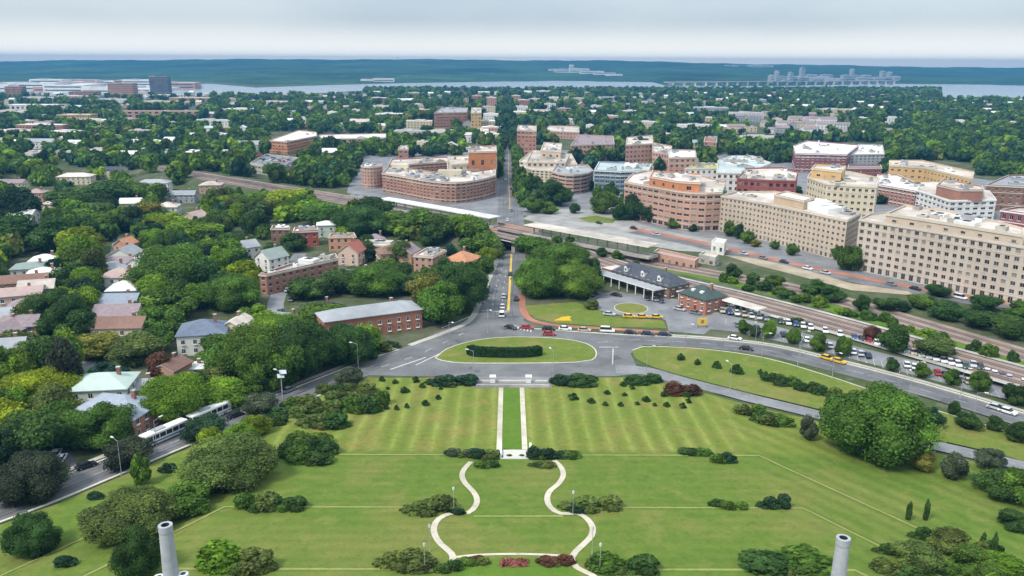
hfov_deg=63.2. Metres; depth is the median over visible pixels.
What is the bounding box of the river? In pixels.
[0,81,1023,98]
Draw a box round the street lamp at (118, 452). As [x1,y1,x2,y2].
[110,436,121,475]
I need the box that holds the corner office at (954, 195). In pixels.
[914,179,996,218]
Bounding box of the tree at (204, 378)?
[191,370,209,384]
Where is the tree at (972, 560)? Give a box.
[949,543,1002,575]
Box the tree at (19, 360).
[0,347,39,378]
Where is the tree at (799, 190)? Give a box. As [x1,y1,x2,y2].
[796,186,802,193]
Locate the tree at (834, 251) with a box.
[830,244,841,258]
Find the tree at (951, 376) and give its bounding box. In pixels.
[942,368,961,385]
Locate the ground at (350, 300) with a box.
[0,80,1023,523]
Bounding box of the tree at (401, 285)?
[397,277,413,293]
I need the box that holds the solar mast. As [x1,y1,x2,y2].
[277,370,286,392]
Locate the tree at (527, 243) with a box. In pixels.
[511,235,553,254]
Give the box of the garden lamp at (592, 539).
[591,526,593,553]
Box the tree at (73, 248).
[54,234,106,270]
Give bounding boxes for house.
[0,177,29,188]
[0,269,49,287]
[0,282,43,306]
[0,302,21,318]
[0,310,46,337]
[0,313,27,335]
[0,332,32,349]
[6,293,35,306]
[7,207,40,223]
[8,258,46,274]
[16,275,57,290]
[24,138,54,148]
[24,150,40,157]
[26,263,58,276]
[27,250,55,261]
[31,186,48,201]
[40,201,54,211]
[56,171,95,184]
[68,140,80,143]
[72,366,140,401]
[75,389,163,436]
[88,311,146,336]
[91,289,140,309]
[92,299,144,315]
[103,165,128,177]
[103,264,130,291]
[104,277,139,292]
[105,253,134,261]
[106,258,127,270]
[107,242,143,255]
[113,234,138,250]
[119,195,143,205]
[120,150,139,155]
[125,251,141,267]
[134,372,151,395]
[138,90,148,93]
[139,177,172,190]
[157,352,193,375]
[161,199,181,214]
[166,188,198,203]
[174,313,228,355]
[182,208,206,219]
[195,100,202,105]
[198,179,223,193]
[204,126,213,131]
[224,311,255,334]
[238,140,259,149]
[240,237,260,259]
[253,244,289,270]
[270,224,289,243]
[274,308,298,315]
[292,225,318,245]
[302,296,334,304]
[316,218,335,237]
[321,148,336,153]
[328,232,356,251]
[336,237,367,265]
[350,119,370,124]
[365,239,393,259]
[372,230,385,239]
[375,241,399,259]
[396,240,420,265]
[398,98,413,100]
[398,145,408,157]
[412,247,446,271]
[417,140,427,146]
[447,246,482,263]
[463,120,470,127]
[464,132,471,142]
[478,91,490,94]
[529,109,549,111]
[549,96,558,100]
[699,251,718,265]
[704,116,712,121]
[719,124,726,130]
[747,126,756,132]
[760,120,768,126]
[767,127,773,133]
[787,121,796,129]
[834,122,852,128]
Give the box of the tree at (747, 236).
[740,230,755,243]
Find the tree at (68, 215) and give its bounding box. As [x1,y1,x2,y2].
[55,209,75,223]
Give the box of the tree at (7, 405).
[0,397,28,424]
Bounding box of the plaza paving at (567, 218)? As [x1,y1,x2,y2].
[523,209,712,251]
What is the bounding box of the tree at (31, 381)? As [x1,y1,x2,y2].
[0,365,84,394]
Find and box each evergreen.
[905,501,912,520]
[922,498,930,520]
[980,532,986,540]
[991,531,998,549]
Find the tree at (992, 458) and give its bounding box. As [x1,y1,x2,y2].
[973,448,1007,468]
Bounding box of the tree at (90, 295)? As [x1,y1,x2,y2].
[68,285,101,310]
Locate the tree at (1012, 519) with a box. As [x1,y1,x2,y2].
[997,507,1023,531]
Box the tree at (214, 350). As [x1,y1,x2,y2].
[201,341,227,367]
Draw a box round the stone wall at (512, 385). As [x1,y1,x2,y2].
[476,384,548,386]
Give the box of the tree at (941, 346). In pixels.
[912,336,958,356]
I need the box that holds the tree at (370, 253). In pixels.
[363,240,377,260]
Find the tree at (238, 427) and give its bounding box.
[222,422,255,437]
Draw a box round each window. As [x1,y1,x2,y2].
[87,393,92,399]
[149,77,171,93]
[361,168,381,187]
[383,175,494,197]
[413,163,446,170]
[528,160,568,166]
[624,185,640,219]
[653,181,690,190]
[720,198,858,247]
[851,155,882,162]
[856,222,950,284]
[891,220,1015,241]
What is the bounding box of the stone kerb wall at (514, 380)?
[479,380,547,381]
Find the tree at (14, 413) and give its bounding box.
[0,407,54,449]
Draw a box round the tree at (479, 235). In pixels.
[457,218,501,253]
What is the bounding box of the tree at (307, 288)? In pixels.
[285,276,333,300]
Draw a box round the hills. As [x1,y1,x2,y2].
[0,59,1023,85]
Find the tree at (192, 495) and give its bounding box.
[166,478,211,518]
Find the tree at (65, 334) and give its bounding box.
[52,327,85,363]
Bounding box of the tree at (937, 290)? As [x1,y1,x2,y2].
[924,283,953,296]
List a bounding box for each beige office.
[719,191,860,259]
[806,163,879,217]
[854,205,1023,303]
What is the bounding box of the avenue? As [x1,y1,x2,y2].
[479,144,524,319]
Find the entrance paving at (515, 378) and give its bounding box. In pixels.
[472,377,551,387]
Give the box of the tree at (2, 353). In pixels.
[0,345,8,378]
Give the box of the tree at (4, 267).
[0,256,9,275]
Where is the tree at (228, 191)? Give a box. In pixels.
[214,187,234,197]
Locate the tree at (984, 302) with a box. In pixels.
[968,294,1005,310]
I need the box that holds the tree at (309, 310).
[293,301,346,322]
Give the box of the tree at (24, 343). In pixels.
[13,339,32,349]
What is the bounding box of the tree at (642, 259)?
[639,258,651,261]
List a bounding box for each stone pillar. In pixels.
[155,521,188,575]
[831,534,850,575]
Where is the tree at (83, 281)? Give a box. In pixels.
[65,276,105,292]
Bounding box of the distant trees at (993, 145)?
[0,85,1023,292]
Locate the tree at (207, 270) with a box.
[193,257,226,284]
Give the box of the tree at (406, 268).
[389,262,413,275]
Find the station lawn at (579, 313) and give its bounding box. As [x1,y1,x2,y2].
[526,302,666,327]
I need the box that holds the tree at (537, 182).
[532,175,543,189]
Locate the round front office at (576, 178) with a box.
[551,164,593,193]
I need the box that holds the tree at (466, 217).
[448,214,481,230]
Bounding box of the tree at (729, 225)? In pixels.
[723,220,735,235]
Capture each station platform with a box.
[499,239,1019,385]
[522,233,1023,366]
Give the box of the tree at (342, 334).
[324,322,379,366]
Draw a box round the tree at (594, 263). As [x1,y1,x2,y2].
[581,258,602,277]
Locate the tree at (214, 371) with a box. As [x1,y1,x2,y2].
[200,366,236,380]
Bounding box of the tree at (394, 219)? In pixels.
[379,210,422,233]
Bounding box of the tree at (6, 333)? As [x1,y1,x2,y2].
[0,329,39,338]
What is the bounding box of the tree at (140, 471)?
[129,452,151,485]
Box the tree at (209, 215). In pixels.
[200,208,231,222]
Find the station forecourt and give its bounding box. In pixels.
[590,291,1008,399]
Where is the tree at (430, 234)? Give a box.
[418,224,443,246]
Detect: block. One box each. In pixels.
[0,110,26,112]
[3,128,44,133]
[14,96,53,100]
[16,123,71,129]
[25,119,38,122]
[34,120,54,123]
[54,129,96,133]
[55,95,95,98]
[57,113,97,122]
[85,118,112,124]
[98,98,126,102]
[144,100,169,103]
[169,97,209,100]
[196,118,229,125]
[225,108,253,111]
[266,100,287,104]
[375,112,403,116]
[394,129,423,135]
[404,119,432,128]
[425,129,453,132]
[466,145,496,186]
[471,107,481,127]
[472,95,481,99]
[477,128,488,131]
[481,119,494,126]
[481,125,500,131]
[482,105,494,113]
[483,112,497,119]
[485,132,499,142]
[487,96,495,105]
[511,95,519,99]
[513,110,525,114]
[516,105,527,110]
[517,125,536,154]
[518,99,529,105]
[544,103,555,108]
[556,107,570,111]
[570,134,614,161]
[608,115,617,118]
[625,134,652,162]
[642,120,658,128]
[677,123,711,128]
[684,162,716,178]
[693,106,728,110]
[716,155,771,193]
[728,111,763,118]
[738,134,773,139]
[779,76,786,79]
[792,140,884,171]
[797,76,810,79]
[805,74,817,76]
[809,77,822,80]
[817,108,853,112]
[820,74,832,77]
[831,78,840,82]
[840,75,852,78]
[847,164,881,176]
[854,77,868,81]
[862,74,871,77]
[872,77,885,79]
[885,116,896,121]
[888,159,973,183]
[891,76,900,79]
[985,175,1023,210]
[999,206,1023,227]
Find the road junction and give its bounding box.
[370,312,641,376]
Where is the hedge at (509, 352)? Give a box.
[466,344,542,357]
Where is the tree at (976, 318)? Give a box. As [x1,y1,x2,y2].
[960,308,999,327]
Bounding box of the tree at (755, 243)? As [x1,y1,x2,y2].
[750,239,761,246]
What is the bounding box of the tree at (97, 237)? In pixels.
[54,225,104,247]
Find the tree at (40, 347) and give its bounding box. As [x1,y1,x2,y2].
[23,335,80,368]
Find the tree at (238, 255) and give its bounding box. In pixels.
[229,250,254,264]
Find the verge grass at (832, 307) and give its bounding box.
[642,264,1023,364]
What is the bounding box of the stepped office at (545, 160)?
[519,142,576,182]
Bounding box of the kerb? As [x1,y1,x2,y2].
[0,303,1023,522]
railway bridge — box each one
[489,222,538,233]
[498,229,525,252]
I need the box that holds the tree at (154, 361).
[145,350,170,377]
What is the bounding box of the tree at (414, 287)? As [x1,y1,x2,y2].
[403,271,442,300]
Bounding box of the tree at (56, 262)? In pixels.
[44,258,63,267]
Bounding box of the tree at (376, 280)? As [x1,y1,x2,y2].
[345,263,409,296]
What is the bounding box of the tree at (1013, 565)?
[985,549,1023,575]
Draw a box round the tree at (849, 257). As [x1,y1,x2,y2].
[836,246,863,269]
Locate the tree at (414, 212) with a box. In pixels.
[406,207,433,218]
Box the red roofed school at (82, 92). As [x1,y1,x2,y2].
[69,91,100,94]
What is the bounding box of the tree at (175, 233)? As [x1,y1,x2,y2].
[167,230,195,245]
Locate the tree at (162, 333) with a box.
[143,325,174,345]
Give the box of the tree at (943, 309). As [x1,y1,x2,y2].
[926,299,967,321]
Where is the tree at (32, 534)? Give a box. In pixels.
[0,511,63,559]
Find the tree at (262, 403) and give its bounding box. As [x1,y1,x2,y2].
[240,391,279,414]
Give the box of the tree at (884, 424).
[815,380,945,467]
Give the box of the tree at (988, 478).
[969,467,1023,501]
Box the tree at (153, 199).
[134,196,160,205]
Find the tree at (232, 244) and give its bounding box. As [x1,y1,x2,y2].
[202,238,247,255]
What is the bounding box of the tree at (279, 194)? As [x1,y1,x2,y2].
[264,188,307,201]
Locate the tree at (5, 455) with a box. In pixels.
[0,430,17,466]
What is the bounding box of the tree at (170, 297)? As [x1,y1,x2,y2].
[132,286,198,316]
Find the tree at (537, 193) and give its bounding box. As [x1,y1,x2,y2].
[531,183,546,201]
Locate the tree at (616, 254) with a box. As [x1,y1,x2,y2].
[611,250,624,258]
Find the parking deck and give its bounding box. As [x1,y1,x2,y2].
[250,154,297,175]
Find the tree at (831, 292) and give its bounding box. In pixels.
[820,284,848,301]
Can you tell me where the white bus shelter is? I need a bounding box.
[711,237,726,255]
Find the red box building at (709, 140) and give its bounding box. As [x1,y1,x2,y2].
[704,136,717,146]
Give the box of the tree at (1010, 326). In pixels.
[989,313,1023,340]
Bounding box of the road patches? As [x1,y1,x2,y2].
[434,264,968,401]
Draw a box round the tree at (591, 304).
[583,299,598,309]
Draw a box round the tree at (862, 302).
[852,294,871,311]
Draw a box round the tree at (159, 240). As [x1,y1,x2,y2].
[141,236,166,249]
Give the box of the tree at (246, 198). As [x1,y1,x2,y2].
[231,191,266,205]
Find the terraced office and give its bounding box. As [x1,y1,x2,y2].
[624,170,726,230]
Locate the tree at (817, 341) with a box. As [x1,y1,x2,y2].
[809,333,827,350]
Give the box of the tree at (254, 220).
[245,211,270,234]
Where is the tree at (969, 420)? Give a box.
[953,411,984,429]
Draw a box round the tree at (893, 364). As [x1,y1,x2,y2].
[885,359,899,371]
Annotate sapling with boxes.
[379,376,385,381]
[400,386,409,392]
[412,376,419,382]
[421,400,429,405]
[568,393,578,400]
[587,398,595,403]
[619,381,626,386]
[642,396,650,402]
[661,391,667,396]
[663,401,670,407]
[677,353,684,359]
[679,402,686,408]
[694,358,700,364]
[712,361,722,368]
[729,364,744,374]
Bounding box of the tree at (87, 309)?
[63,308,90,322]
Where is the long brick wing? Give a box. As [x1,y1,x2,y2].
[652,142,671,170]
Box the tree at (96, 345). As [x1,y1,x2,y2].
[75,330,119,359]
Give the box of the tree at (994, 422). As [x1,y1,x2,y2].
[985,415,1005,431]
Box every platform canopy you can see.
[381,197,500,227]
[524,222,659,259]
[722,297,766,319]
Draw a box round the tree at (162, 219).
[149,213,178,224]
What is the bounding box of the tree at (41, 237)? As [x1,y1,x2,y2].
[22,213,73,251]
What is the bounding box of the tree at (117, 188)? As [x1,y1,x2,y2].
[88,179,135,199]
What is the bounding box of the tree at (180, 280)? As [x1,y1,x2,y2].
[168,270,193,290]
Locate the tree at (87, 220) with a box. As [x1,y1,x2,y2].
[70,213,102,233]
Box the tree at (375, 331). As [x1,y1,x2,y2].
[355,322,382,348]
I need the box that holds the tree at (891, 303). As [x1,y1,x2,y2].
[872,297,902,309]
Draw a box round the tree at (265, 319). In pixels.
[249,313,307,327]
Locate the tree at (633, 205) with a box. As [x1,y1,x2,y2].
[623,194,643,219]
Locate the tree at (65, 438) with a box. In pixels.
[51,409,92,448]
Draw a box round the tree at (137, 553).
[107,522,161,575]
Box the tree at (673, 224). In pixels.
[665,217,680,228]
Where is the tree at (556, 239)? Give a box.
[551,236,561,242]
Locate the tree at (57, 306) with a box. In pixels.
[21,288,88,334]
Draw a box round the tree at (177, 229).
[164,225,193,244]
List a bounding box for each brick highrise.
[4,86,26,96]
[107,82,137,97]
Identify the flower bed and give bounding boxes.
[499,557,529,566]
[554,316,571,320]
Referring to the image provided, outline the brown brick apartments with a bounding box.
[667,149,696,171]
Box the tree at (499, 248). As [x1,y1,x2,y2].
[490,242,505,256]
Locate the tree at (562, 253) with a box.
[530,241,590,267]
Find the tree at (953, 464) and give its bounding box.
[939,451,969,479]
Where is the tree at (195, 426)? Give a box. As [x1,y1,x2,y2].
[179,413,229,441]
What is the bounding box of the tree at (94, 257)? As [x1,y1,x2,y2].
[74,248,108,272]
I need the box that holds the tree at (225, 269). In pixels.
[194,266,233,282]
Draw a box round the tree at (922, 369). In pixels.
[914,361,933,377]
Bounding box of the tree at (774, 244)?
[769,240,779,249]
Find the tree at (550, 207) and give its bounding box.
[541,201,558,213]
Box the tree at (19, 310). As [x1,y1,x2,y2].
[10,299,26,314]
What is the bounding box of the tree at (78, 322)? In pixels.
[54,310,96,335]
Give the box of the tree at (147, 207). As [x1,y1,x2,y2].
[118,201,164,213]
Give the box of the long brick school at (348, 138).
[318,133,385,142]
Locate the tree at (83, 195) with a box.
[42,186,112,208]
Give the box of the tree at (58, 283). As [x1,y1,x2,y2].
[55,279,69,286]
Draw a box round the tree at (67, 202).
[60,198,80,208]
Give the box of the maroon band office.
[736,167,798,192]
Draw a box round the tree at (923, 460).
[911,450,936,471]
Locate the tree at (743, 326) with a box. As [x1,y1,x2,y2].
[737,319,751,333]
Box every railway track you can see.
[157,168,1023,377]
[157,169,1023,384]
[158,166,1023,357]
[162,167,1023,372]
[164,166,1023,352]
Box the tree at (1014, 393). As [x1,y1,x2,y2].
[1001,383,1023,404]
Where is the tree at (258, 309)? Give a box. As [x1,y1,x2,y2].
[234,303,279,317]
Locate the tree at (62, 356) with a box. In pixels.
[44,335,84,376]
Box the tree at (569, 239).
[565,237,574,241]
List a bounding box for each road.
[0,319,489,520]
[530,330,1023,423]
[628,231,1010,309]
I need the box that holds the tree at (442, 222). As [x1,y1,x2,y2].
[418,213,453,237]
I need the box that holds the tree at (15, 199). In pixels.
[0,186,43,216]
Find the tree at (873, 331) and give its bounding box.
[863,325,882,338]
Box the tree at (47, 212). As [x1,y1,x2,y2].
[39,207,62,220]
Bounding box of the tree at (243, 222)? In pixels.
[239,211,256,232]
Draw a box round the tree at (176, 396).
[138,371,217,422]
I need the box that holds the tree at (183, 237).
[168,232,199,245]
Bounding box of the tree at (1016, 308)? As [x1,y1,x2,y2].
[1002,300,1023,316]
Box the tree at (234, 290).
[196,272,262,311]
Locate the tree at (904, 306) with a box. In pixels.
[898,300,911,311]
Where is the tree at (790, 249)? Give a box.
[785,243,799,254]
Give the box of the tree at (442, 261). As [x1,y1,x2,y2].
[430,256,453,272]
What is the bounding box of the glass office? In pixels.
[594,161,651,197]
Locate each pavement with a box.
[69,348,395,470]
[407,263,497,345]
[630,228,1008,304]
[672,334,1023,411]
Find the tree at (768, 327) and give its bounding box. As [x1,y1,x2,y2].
[762,320,776,337]
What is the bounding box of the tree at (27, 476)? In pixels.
[0,449,74,507]
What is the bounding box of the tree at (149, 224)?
[131,221,166,247]
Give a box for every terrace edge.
[0,454,444,575]
[84,506,402,575]
[178,568,390,569]
[616,455,916,527]
[622,507,941,575]
[658,569,867,575]
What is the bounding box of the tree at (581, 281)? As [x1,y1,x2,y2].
[555,263,607,298]
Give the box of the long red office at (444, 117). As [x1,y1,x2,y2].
[434,107,467,128]
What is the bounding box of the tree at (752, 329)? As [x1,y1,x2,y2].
[749,324,760,335]
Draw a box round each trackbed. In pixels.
[156,167,1023,385]
[158,166,1023,360]
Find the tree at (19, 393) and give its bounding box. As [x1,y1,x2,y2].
[0,386,32,408]
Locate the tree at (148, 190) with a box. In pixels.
[127,181,170,202]
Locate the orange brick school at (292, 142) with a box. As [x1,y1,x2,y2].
[269,130,316,154]
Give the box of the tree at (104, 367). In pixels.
[84,362,130,373]
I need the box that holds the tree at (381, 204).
[358,196,395,211]
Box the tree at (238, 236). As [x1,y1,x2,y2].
[214,232,257,240]
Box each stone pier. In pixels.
[490,375,495,382]
[525,375,531,382]
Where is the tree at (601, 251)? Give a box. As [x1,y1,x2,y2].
[595,247,607,256]
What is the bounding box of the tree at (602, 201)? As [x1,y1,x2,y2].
[589,191,619,212]
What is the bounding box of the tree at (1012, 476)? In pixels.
[997,466,1023,504]
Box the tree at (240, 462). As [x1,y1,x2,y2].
[172,431,279,493]
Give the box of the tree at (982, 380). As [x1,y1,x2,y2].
[968,370,992,392]
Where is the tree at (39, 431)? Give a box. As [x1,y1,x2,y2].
[0,408,66,453]
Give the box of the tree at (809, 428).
[799,414,819,439]
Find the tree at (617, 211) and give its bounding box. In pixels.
[610,204,628,219]
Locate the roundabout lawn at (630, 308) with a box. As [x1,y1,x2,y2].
[615,303,646,312]
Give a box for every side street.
[44,446,76,467]
[80,238,121,371]
[267,253,306,311]
[347,154,391,197]
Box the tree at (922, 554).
[889,538,944,575]
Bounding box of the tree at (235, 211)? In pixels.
[227,202,245,225]
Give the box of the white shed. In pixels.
[153,94,193,96]
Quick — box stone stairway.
[500,443,530,458]
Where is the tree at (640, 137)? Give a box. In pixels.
[634,136,648,139]
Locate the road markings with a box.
[7,157,1022,508]
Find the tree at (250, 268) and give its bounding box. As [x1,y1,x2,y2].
[226,259,263,281]
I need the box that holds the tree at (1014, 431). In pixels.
[1002,421,1023,442]
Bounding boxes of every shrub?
[52,555,78,567]
[86,491,104,500]
[157,463,176,473]
[193,538,240,575]
[229,562,241,575]
[232,491,256,509]
[237,546,279,575]
[246,504,259,513]
[253,492,279,512]
[260,413,273,421]
[267,491,284,503]
[268,406,288,415]
[272,415,287,425]
[274,504,286,512]
[276,495,307,512]
[277,439,296,459]
[279,396,299,407]
[285,430,309,443]
[285,443,314,465]
[288,406,307,418]
[294,413,326,429]
[295,393,323,413]
[299,436,320,447]
[304,445,318,452]
[305,460,313,466]
[306,451,334,465]
[308,432,333,440]
[315,382,331,394]
[315,407,322,412]
[316,399,342,413]
[317,422,326,430]
[317,436,339,454]
[323,412,352,429]
[324,389,347,401]
[328,383,352,391]
[340,396,359,413]
[342,390,375,397]
[343,382,358,389]
[352,405,361,414]
[358,382,378,392]
[358,394,383,414]
[367,348,378,359]
[372,550,402,569]
[376,390,390,404]
[377,341,392,351]
[386,340,400,347]
[395,547,438,574]
[395,564,406,573]
[399,498,437,517]
[422,562,432,570]
[423,374,455,387]
[431,494,457,511]
[433,563,450,573]
[443,447,460,456]
[446,559,463,570]
[450,508,466,514]
[454,374,478,386]
[460,556,478,566]
[461,448,471,457]
[468,448,485,459]
[469,555,483,558]
[473,460,489,467]
[476,557,491,565]
[485,449,502,459]
[489,460,500,467]
[525,445,542,459]
[527,461,542,467]
[535,555,558,567]
[539,448,556,458]
[539,461,556,468]
[548,374,571,386]
[552,450,564,459]
[557,494,599,513]
[557,554,576,565]
[561,449,581,459]
[565,504,585,513]
[567,382,575,387]
[568,372,597,388]
[586,550,626,575]
[597,494,622,511]
[615,565,628,575]
[623,374,650,385]
[624,553,660,575]
[642,373,663,383]
[663,380,685,396]
[677,447,697,455]
[682,384,702,394]
[682,391,690,396]
[697,447,712,456]
[707,498,725,507]
[709,453,725,462]
[718,272,728,282]
[720,500,736,509]
[722,451,737,463]
[725,276,738,283]
[732,404,752,414]
[733,305,750,310]
[736,501,748,510]
[736,548,797,575]
[741,284,754,291]
[749,409,769,421]
[751,404,765,415]
[753,413,778,424]
[754,280,773,290]
[755,496,777,509]
[761,373,775,381]
[770,421,780,426]
[771,286,786,294]
[771,374,790,386]
[774,413,795,427]
[776,290,796,298]
[776,493,790,509]
[777,544,832,575]
[782,566,799,575]
[784,317,803,323]
[787,375,800,386]
[788,294,803,302]
[793,381,808,391]
[796,292,812,302]
[808,381,820,389]
[811,295,829,307]
[811,385,827,395]
[828,387,842,392]
[833,307,851,315]
[846,311,858,316]
[859,310,878,320]
[868,556,900,575]
[870,543,895,555]
[877,311,890,322]
[886,315,898,327]
[893,571,908,575]
[899,563,926,575]
[906,325,914,332]
[906,526,931,540]
[914,328,936,336]
[930,331,950,338]
[931,566,943,573]
[936,569,946,575]
[938,558,960,575]
[965,339,981,350]
[973,540,990,550]
[978,343,999,357]
[987,540,1004,551]
[1007,350,1020,362]
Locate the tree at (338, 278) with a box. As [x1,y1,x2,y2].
[320,269,355,292]
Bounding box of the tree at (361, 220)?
[329,204,386,236]
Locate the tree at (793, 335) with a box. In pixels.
[785,327,801,343]
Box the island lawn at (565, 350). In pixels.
[436,337,595,362]
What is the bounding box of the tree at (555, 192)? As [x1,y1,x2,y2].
[542,179,571,205]
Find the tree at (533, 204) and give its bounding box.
[519,197,544,212]
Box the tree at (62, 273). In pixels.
[48,261,100,282]
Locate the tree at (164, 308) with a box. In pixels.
[143,304,171,310]
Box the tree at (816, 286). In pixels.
[800,278,826,293]
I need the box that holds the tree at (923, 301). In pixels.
[907,294,937,309]
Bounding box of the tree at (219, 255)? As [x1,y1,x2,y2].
[208,246,231,269]
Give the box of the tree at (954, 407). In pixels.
[947,401,961,414]
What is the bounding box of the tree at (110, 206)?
[86,202,115,209]
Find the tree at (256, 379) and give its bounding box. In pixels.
[243,362,279,393]
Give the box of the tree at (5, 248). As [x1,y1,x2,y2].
[0,243,13,262]
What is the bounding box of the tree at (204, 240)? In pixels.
[199,238,209,247]
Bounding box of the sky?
[0,0,1023,67]
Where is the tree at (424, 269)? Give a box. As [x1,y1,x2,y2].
[412,266,430,278]
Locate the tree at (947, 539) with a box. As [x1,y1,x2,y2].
[926,526,971,553]
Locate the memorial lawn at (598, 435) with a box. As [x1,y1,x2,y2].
[0,377,1023,575]
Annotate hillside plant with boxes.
[373,78,394,81]
[554,69,568,72]
[569,68,588,72]
[579,71,603,73]
[593,72,614,74]
[605,74,622,75]
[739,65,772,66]
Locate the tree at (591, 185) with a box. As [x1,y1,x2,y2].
[589,180,593,190]
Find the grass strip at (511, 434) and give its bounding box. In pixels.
[502,388,521,448]
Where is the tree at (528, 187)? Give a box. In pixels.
[515,177,533,195]
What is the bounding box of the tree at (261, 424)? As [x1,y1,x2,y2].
[239,414,273,435]
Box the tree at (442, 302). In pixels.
[417,280,465,324]
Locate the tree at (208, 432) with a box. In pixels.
[195,426,223,442]
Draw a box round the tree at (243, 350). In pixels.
[211,321,280,382]
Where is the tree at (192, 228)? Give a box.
[163,219,223,240]
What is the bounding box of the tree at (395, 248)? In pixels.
[383,240,410,261]
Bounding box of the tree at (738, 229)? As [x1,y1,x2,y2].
[733,223,743,238]
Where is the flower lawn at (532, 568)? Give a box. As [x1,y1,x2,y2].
[454,558,578,575]
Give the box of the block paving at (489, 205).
[359,152,499,214]
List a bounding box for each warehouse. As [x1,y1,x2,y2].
[0,83,16,89]
[6,104,69,109]
[17,82,57,89]
[29,78,71,81]
[33,86,42,91]
[42,83,98,91]
[56,81,84,82]
[68,82,103,85]
[72,79,101,80]
[81,86,107,92]
[85,80,103,82]
[99,80,113,82]
[122,79,148,84]
[138,88,149,91]
[171,81,200,88]
[547,125,578,138]
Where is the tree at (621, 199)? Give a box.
[618,191,623,203]
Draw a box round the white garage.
[189,358,205,373]
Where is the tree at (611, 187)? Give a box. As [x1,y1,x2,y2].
[603,181,619,194]
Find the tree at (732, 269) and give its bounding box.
[725,263,742,276]
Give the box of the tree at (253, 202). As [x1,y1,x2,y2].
[247,195,273,213]
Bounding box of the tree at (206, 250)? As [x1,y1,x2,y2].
[200,244,214,256]
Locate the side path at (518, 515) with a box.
[474,515,562,516]
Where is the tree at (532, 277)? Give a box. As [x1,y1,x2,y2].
[510,257,565,297]
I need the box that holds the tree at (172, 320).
[135,307,187,335]
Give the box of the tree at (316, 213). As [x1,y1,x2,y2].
[296,202,340,225]
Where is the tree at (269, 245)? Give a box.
[262,242,291,257]
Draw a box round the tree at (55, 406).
[42,400,76,413]
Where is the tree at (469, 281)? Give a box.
[441,261,490,313]
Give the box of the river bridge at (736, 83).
[664,80,898,85]
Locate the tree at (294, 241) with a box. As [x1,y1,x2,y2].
[279,232,307,250]
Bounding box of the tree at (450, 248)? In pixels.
[443,243,457,256]
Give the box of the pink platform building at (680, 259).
[652,248,698,267]
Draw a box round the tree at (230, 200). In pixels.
[225,195,246,209]
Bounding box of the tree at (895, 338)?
[876,324,909,352]
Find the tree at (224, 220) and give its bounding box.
[210,214,234,232]
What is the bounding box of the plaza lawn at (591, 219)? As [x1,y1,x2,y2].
[579,216,615,222]
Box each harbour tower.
[768,74,773,82]
[774,70,779,80]
[787,71,792,80]
[799,67,805,75]
[849,68,854,74]
[879,70,885,76]
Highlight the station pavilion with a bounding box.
[677,283,727,315]
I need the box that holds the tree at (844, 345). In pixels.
[834,335,852,355]
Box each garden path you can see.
[431,461,479,559]
[452,553,560,557]
[497,387,502,448]
[520,387,526,448]
[544,460,596,575]
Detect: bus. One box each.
[138,417,187,445]
[186,400,231,419]
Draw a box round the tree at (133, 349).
[103,331,169,366]
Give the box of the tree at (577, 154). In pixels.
[567,147,584,163]
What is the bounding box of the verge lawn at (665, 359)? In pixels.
[632,347,1023,460]
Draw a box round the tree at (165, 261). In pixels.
[118,242,220,286]
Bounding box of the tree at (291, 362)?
[261,344,306,387]
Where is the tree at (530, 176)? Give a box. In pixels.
[527,172,532,181]
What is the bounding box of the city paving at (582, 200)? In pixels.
[522,150,999,294]
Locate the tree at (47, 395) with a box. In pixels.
[27,381,84,410]
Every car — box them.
[50,448,62,454]
[57,453,67,462]
[74,460,97,470]
[226,411,244,418]
[280,386,297,393]
[499,310,504,316]
[504,324,516,329]
[520,324,533,329]
[542,325,554,330]
[542,330,555,335]
[558,325,571,330]
[577,326,590,331]
[600,325,614,332]
[603,311,615,315]
[610,292,622,296]
[623,313,635,317]
[624,329,636,334]
[636,313,648,318]
[641,330,654,335]
[650,314,662,318]
[657,331,670,336]
[658,297,664,302]
[673,305,685,310]
[689,309,701,314]
[719,307,724,312]
[726,308,732,313]
[727,334,741,340]
[733,309,739,314]
[739,344,753,350]
[741,311,747,316]
[748,312,754,317]
[755,313,761,319]
[763,315,769,320]
[777,317,784,323]
[780,331,785,336]
[785,319,791,324]
[792,320,798,326]
[800,322,806,327]
[803,336,809,341]
[807,323,813,329]
[819,354,832,360]
[820,270,830,273]
[822,326,828,332]
[826,342,833,347]
[830,357,846,363]
[836,330,842,335]
[851,333,857,339]
[856,350,864,355]
[858,335,865,341]
[864,351,871,357]
[866,337,872,342]
[873,338,880,344]
[885,281,896,285]
[902,361,910,367]
[909,285,921,289]
[910,348,917,354]
[910,363,916,368]
[917,350,924,356]
[925,353,931,358]
[932,354,939,360]
[933,369,941,375]
[939,355,947,362]
[946,357,954,364]
[952,292,967,298]
[954,359,962,366]
[961,361,969,368]
[964,377,969,383]
[969,360,976,367]
[977,362,984,369]
[986,402,1001,409]
[997,406,1017,415]
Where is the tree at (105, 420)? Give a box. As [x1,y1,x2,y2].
[64,401,139,449]
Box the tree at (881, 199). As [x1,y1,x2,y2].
[876,194,888,203]
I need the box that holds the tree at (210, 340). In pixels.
[193,333,228,360]
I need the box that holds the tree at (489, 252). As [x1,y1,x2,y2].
[475,247,497,263]
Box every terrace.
[258,253,338,294]
[315,297,423,334]
[727,124,745,132]
[731,114,744,121]
[745,114,761,121]
[774,125,789,134]
[775,120,788,124]
[787,116,802,120]
[789,121,804,129]
[801,126,819,132]
[803,116,818,120]
[805,121,818,125]
[815,122,834,129]
[818,117,836,121]
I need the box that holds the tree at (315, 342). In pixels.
[271,317,334,377]
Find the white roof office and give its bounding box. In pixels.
[877,173,924,206]

